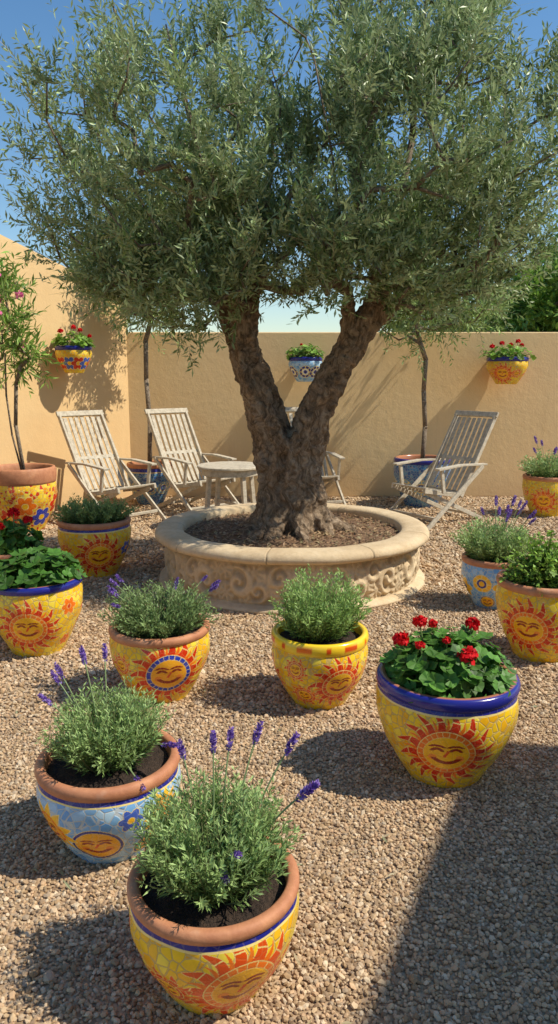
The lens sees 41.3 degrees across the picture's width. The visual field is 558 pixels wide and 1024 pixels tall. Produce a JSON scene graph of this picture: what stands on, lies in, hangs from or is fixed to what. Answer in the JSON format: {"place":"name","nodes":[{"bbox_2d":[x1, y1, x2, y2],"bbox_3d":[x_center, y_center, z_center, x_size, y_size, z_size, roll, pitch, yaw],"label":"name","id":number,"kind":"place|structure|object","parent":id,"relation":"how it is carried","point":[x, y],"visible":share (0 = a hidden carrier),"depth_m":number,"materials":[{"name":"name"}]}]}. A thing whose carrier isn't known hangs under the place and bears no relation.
{"place":"outdoors","nodes":[
{"label":"outdoors","id":0,"kind":"place"},
{"bbox_2d":[0,496,557,1023],"bbox_3d":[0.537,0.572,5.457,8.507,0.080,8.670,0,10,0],"label":"gravel","id":1,"kind":"structure","parent":0,"point":[436,552],"depth_m":2.58,"materials":[{"name":"beige gravel"}]},
{"bbox_2d":[0,543,43,558],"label":"flower pot","id":2,"kind":"object","parent":1,"relation":"on","point":[4,556],"visible":0.04,"depth_m":5.12,"materials":[{"name":"ceramic"}]},
{"bbox_2d":[0,507,43,554],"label":"geranium plant","id":3,"kind":"object","parent":2,"relation":"in","point":[12,533],"visible":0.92,"depth_m":5.25,"materials":[{"name":"green plant"}]},
{"bbox_2d":[0,463,56,530],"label":"flower pot","id":4,"kind":"object","parent":1,"relation":"on","point":[31,490],"visible":0.8,"depth_m":7.35,"materials":[{"name":"ceramic"}]},
{"bbox_2d":[0,242,66,469],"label":"oleander shrub","id":5,"kind":"object","parent":4,"relation":"on","point":[8,319],"visible":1,"depth_m":7.20,"materials":[{"name":"green plant"}]},
{"bbox_2d":[0,569,82,656],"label":"flower pot","id":6,"kind":"object","parent":1,"relation":"on","point":[37,622],"visible":0.89,"depth_m":4.06,"materials":[{"name":"yellow ceramic"}]},
{"bbox_2d":[0,545,87,590],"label":"geranium plant","id":7,"kind":"object","parent":6,"relation":"in","point":[30,567],"visible":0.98,"depth_m":4.10,"materials":[{"name":"green plant"}]},
{"bbox_2d":[0,234,131,510],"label":"garden wall","id":8,"kind":"structure","parent":1,"relation":"on","point":[100,382],"depth_m":8.58,"materials":[{"name":"paint"}]},
{"bbox_2d":[55,344,91,372],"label":"hanging pot","id":9,"kind":"object","parent":8,"relation":"hanging from","point":[77,359],"visible":0.98,"depth_m":8.26,"materials":[{"name":"yellow ceramic"}]},
{"bbox_2d":[51,324,95,347],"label":"geranium plant","id":10,"kind":"object","parent":9,"relation":"in","point":[81,340],"visible":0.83,"depth_m":8.28,"materials":[{"name":"green plant"}]},
{"bbox_2d":[56,512,130,577],"bbox_3d":[-1.466,0.271,5.904,0.573,0.455,0.573,0,10,0],"label":"flower pot","id":11,"kind":"object","parent":1,"relation":"on","point":[97,550],"visible":0.81,"depth_m":5.68,"materials":[{"name":"yellow ceramic"}]},
{"bbox_2d":[51,493,138,523],"bbox_3d":[-1.450,-0.028,5.879,0.682,0.254,0.685,0,10,0],"label":"rosemary plant","id":12,"kind":"object","parent":11,"relation":"on","point":[72,512],"visible":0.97,"depth_m":5.76,"materials":[{"name":"green plant"}]},
{"bbox_2d":[34,727,180,863],"bbox_3d":[-0.567,0.961,2.489,0.472,0.320,0.472,0,10,0],"label":"flower pot","id":13,"kind":"object","parent":1,"relation":"on","point":[90,818],"visible":0.66,"depth_m":2.31,"materials":[{"name":"blue ceramic"}]},
{"bbox_2d":[34,643,178,790],"bbox_3d":[-0.570,0.651,2.429,0.463,0.380,0.444,-2,11,-13],"label":"lavender plant","id":14,"kind":"object","parent":13,"relation":"on","point":[119,736],"visible":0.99,"depth_m":2.38,"materials":[{"name":"green plant"}]},
{"bbox_2d":[55,410,166,519],"bbox_3d":[-1.857,-0.493,8.094,1.097,1.191,0.690,9,14,42],"label":"lounge chair","id":15,"kind":"object","parent":1,"relation":"on","point":[82,479],"visible":0.89,"depth_m":8.20,"materials":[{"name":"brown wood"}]},
{"bbox_2d":[127,460,171,504],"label":"flower pot","id":16,"kind":"object","parent":1,"relation":"on","point":[158,495],"visible":0.61,"depth_m":8.98,"materials":[{"name":"blue ceramic"}]},
{"bbox_2d":[95,241,188,461],"bbox_3d":[-1.601,-1.939,8.863,1.198,2.873,1.263,5,11,25],"label":"young olive tree","id":17,"kind":"object","parent":16,"relation":"in","point":[146,377],"visible":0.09,"depth_m":8.88,"materials":[{"name":"green plant"}]},
{"bbox_2d":[108,609,209,703],"bbox_3d":[-0.585,0.725,3.659,0.492,0.365,0.492,0,10,0],"label":"flower pot","id":18,"kind":"object","parent":1,"relation":"on","point":[168,669],"visible":0.81,"depth_m":3.46,"materials":[{"name":"yellow ceramic"}]},
{"bbox_2d":[97,574,222,638],"bbox_3d":[-0.584,0.459,3.592,0.590,0.282,0.563,7,13,34],"label":"lavender plant","id":19,"kind":"object","parent":18,"relation":"on","point":[152,618],"visible":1,"depth_m":3.55,"materials":[{"name":"green plant"}]},
{"bbox_2d":[144,408,239,510],"bbox_3d":[-1.011,-0.593,8.641,0.690,1.191,1.097,-9,14,-41],"label":"lounge chair","id":20,"kind":"object","parent":1,"relation":"on","point":[174,484],"visible":0.87,"depth_m":8.76,"materials":[{"name":"brown wood"}]},
{"bbox_2d":[127,836,299,1014],"bbox_3d":[-0.166,1.070,1.912,0.436,0.310,0.436,0,10,0],"label":"flower pot","id":21,"kind":"object","parent":1,"relation":"on","point":[222,959],"visible":0.77,"depth_m":1.74,"materials":[{"name":"yellow ceramic"}]},
{"bbox_2d":[128,720,319,912],"bbox_3d":[-0.159,0.759,1.853,0.453,0.390,0.449,-6,12,-28],"label":"lavender plant","id":22,"kind":"object","parent":21,"relation":"on","point":[190,844],"visible":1,"depth_m":1.81,"materials":[{"name":"green plant"}]},
{"bbox_2d":[197,461,257,507],"bbox_3d":[-0.500,-0.160,7.645,0.680,0.660,0.680,0,10,0],"label":"round table","id":23,"kind":"object","parent":1,"relation":"on","point":[241,470],"visible":0.82,"depth_m":7.45,"materials":[{"name":"brown wood"}]},
{"bbox_2d":[16,528,552,1023],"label":"fallen leaves","id":24,"kind":"object","parent":1,"relation":"on","point":[288,812],"visible":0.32,"depth_m":2.43,"materials":[{"name":"plant"}]},
{"bbox_2d":[155,503,429,614],"bbox_3d":[0.100,0.284,5.865,2.136,0.454,2.136,0,10,0],"label":"stone planter","id":25,"kind":"object","parent":1,"relation":"on","point":[378,554],"visible":0.81,"depth_m":5.15,"materials":[{"name":"stone"}]},
{"bbox_2d":[0,0,557,542],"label":"olive tree","id":26,"kind":"object","parent":25,"relation":"in","point":[202,236],"visible":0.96,"depth_m":4.88,"materials":[{"name":"green plant"}]},
{"bbox_2d":[285,407,345,504],"bbox_3d":[0.341,-0.649,8.953,0.690,1.191,1.097,-3,11,-14],"label":"lounge chair","id":27,"kind":"object","parent":1,"relation":"on","point":[331,480],"visible":0.27,"depth_m":8.89,"materials":[{"name":"brown wood"}]},
{"bbox_2d":[271,617,368,709],"bbox_3d":[0.196,0.740,3.590,0.469,0.360,0.469,0,10,0],"label":"flower pot","id":28,"kind":"object","parent":1,"relation":"on","point":[324,674],"visible":0.9,"depth_m":3.41,"materials":[{"name":"yellow ceramic"}]},
{"bbox_2d":[268,564,372,642],"bbox_3d":[0.206,0.433,3.529,0.477,0.346,0.505,6,12,29],"label":"rosemary plant","id":29,"kind":"object","parent":28,"relation":"on","point":[310,613],"visible":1,"depth_m":3.45,"materials":[{"name":"green plant"}]},
{"bbox_2d":[126,332,557,496],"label":"garden wall","id":30,"kind":"structure","parent":1,"relation":"on","point":[375,424],"depth_m":9.56,"materials":[{"name":"paint"}]},
{"bbox_2d":[289,357,322,381],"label":"hanging pot","id":31,"kind":"object","parent":30,"relation":"hanging from","point":[303,369],"visible":0.84,"depth_m":9.09,"materials":[{"name":"blue ceramic"}]},
{"bbox_2d":[285,343,324,359],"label":"geranium plant","id":32,"kind":"object","parent":31,"relation":"in","point":[306,351],"visible":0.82,"depth_m":9.12,"materials":[{"name":"green plant"}]},
{"bbox_2d":[486,357,528,383],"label":"hanging pot","id":33,"kind":"object","parent":30,"relation":"hanging from","point":[504,370],"visible":0.98,"depth_m":9.04,"materials":[{"name":"yellow ceramic"}]},
{"bbox_2d":[482,339,536,360],"bbox_3d":[2.854,-2.005,9.149,0.616,0.268,0.568,8,13,36],"label":"geranium plant","id":34,"kind":"object","parent":33,"relation":"in","point":[503,351],"visible":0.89,"depth_m":9.05,"materials":[{"name":"green plant"}]},
{"bbox_2d":[394,454,450,507],"bbox_3d":[1.740,-0.370,9.029,0.690,0.600,0.690,0,10,0],"label":"flower pot","id":35,"kind":"object","parent":1,"relation":"on","point":[413,472],"visible":0.5,"depth_m":8.79,"materials":[{"name":"blue ceramic"}]},
{"bbox_2d":[360,274,527,458],"bbox_3d":[1.840,-1.782,8.839,2.052,2.427,1.419,0,10,0],"label":"young olive tree","id":36,"kind":"object","parent":35,"relation":"in","point":[481,310],"visible":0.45,"depth_m":8.68,"materials":[{"name":"green plant"}]},
{"bbox_2d":[377,255,509,331],"bbox_3d":[3.495,-3.301,15.198,3.347,4.246,3.167,9,14,41],"label":"garden tree","id":37,"kind":"object","parent":1,"relation":"on","point":[411,322],"visible":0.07,"depth_m":14.47,"materials":[{"name":"green plant"}]},
{"bbox_2d":[389,410,498,530],"bbox_3d":[1.763,-0.483,8.037,1.097,1.191,0.690,-7,12,-34],"label":"lounge chair","id":38,"kind":"object","parent":1,"relation":"on","point":[434,491],"visible":0.96,"depth_m":8.11,"materials":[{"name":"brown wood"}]},
{"bbox_2d":[376,662,520,787],"bbox_3d":[0.660,0.830,2.942,0.553,0.415,0.553,0,10,0],"label":"flower pot","id":39,"kind":"object","parent":1,"relation":"on","point":[441,742],"visible":0.82,"depth_m":2.72,"materials":[{"name":"yellow ceramic"}]},
{"bbox_2d":[378,615,517,702],"bbox_3d":[0.656,0.548,2.887,0.538,0.292,0.531,0,10,0],"label":"geranium plant","id":40,"kind":"object","parent":39,"relation":"in","point":[438,664],"visible":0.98,"depth_m":2.79,"materials":[{"name":"green plant"}]},
{"bbox_2d":[461,552,526,609],"bbox_3d":[1.475,0.471,5.096,0.436,0.350,0.436,0,10,0],"label":"flower pot","id":41,"kind":"object","parent":1,"relation":"on","point":[479,579],"visible":0.47,"depth_m":4.95,"materials":[{"name":"blue ceramic"}]},
{"bbox_2d":[449,495,537,562],"bbox_3d":[1.466,0.118,5.032,0.611,0.446,0.600,0,10,0],"label":"lavender plant","id":42,"kind":"object","parent":41,"relation":"on","point":[485,544],"visible":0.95,"depth_m":4.96,"materials":[{"name":"green plant"}]},
{"bbox_2d":[482,214,557,331],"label":"garden tree","id":43,"kind":"object","parent":1,"relation":"on","point":[541,315],"visible":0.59,"depth_m":11.39,"materials":[{"name":"green plant"}]},
{"bbox_2d":[495,569,557,663],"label":"flower pot","id":44,"kind":"object","parent":1,"relation":"on","point":[528,617],"visible":0.88,"depth_m":3.99,"materials":[{"name":"yellow ceramic"}]},
{"bbox_2d":[496,530,557,596],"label":"herb plant","id":45,"kind":"object","parent":44,"relation":"in","point":[540,562],"visible":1,"depth_m":4.05,"materials":[{"name":"green plant"}]},
{"bbox_2d":[522,473,557,517],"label":"flower pot","id":46,"kind":"object","parent":1,"relation":"on","point":[540,494],"visible":0.92,"depth_m":8.21,"materials":[{"name":"yellow ceramic"}]},
{"bbox_2d":[517,436,557,477],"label":"lavender plant","id":47,"kind":"object","parent":46,"relation":"on","point":[538,466],"visible":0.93,"depth_m":8.23,"materials":[{"name":"green plant"}]},
{"bbox_2d":[0,0,557,331],"label":"sky","id":48,"kind":"structure","parent":0,"point":[13,13],"materials":[{"name":"blue"}]}
]}

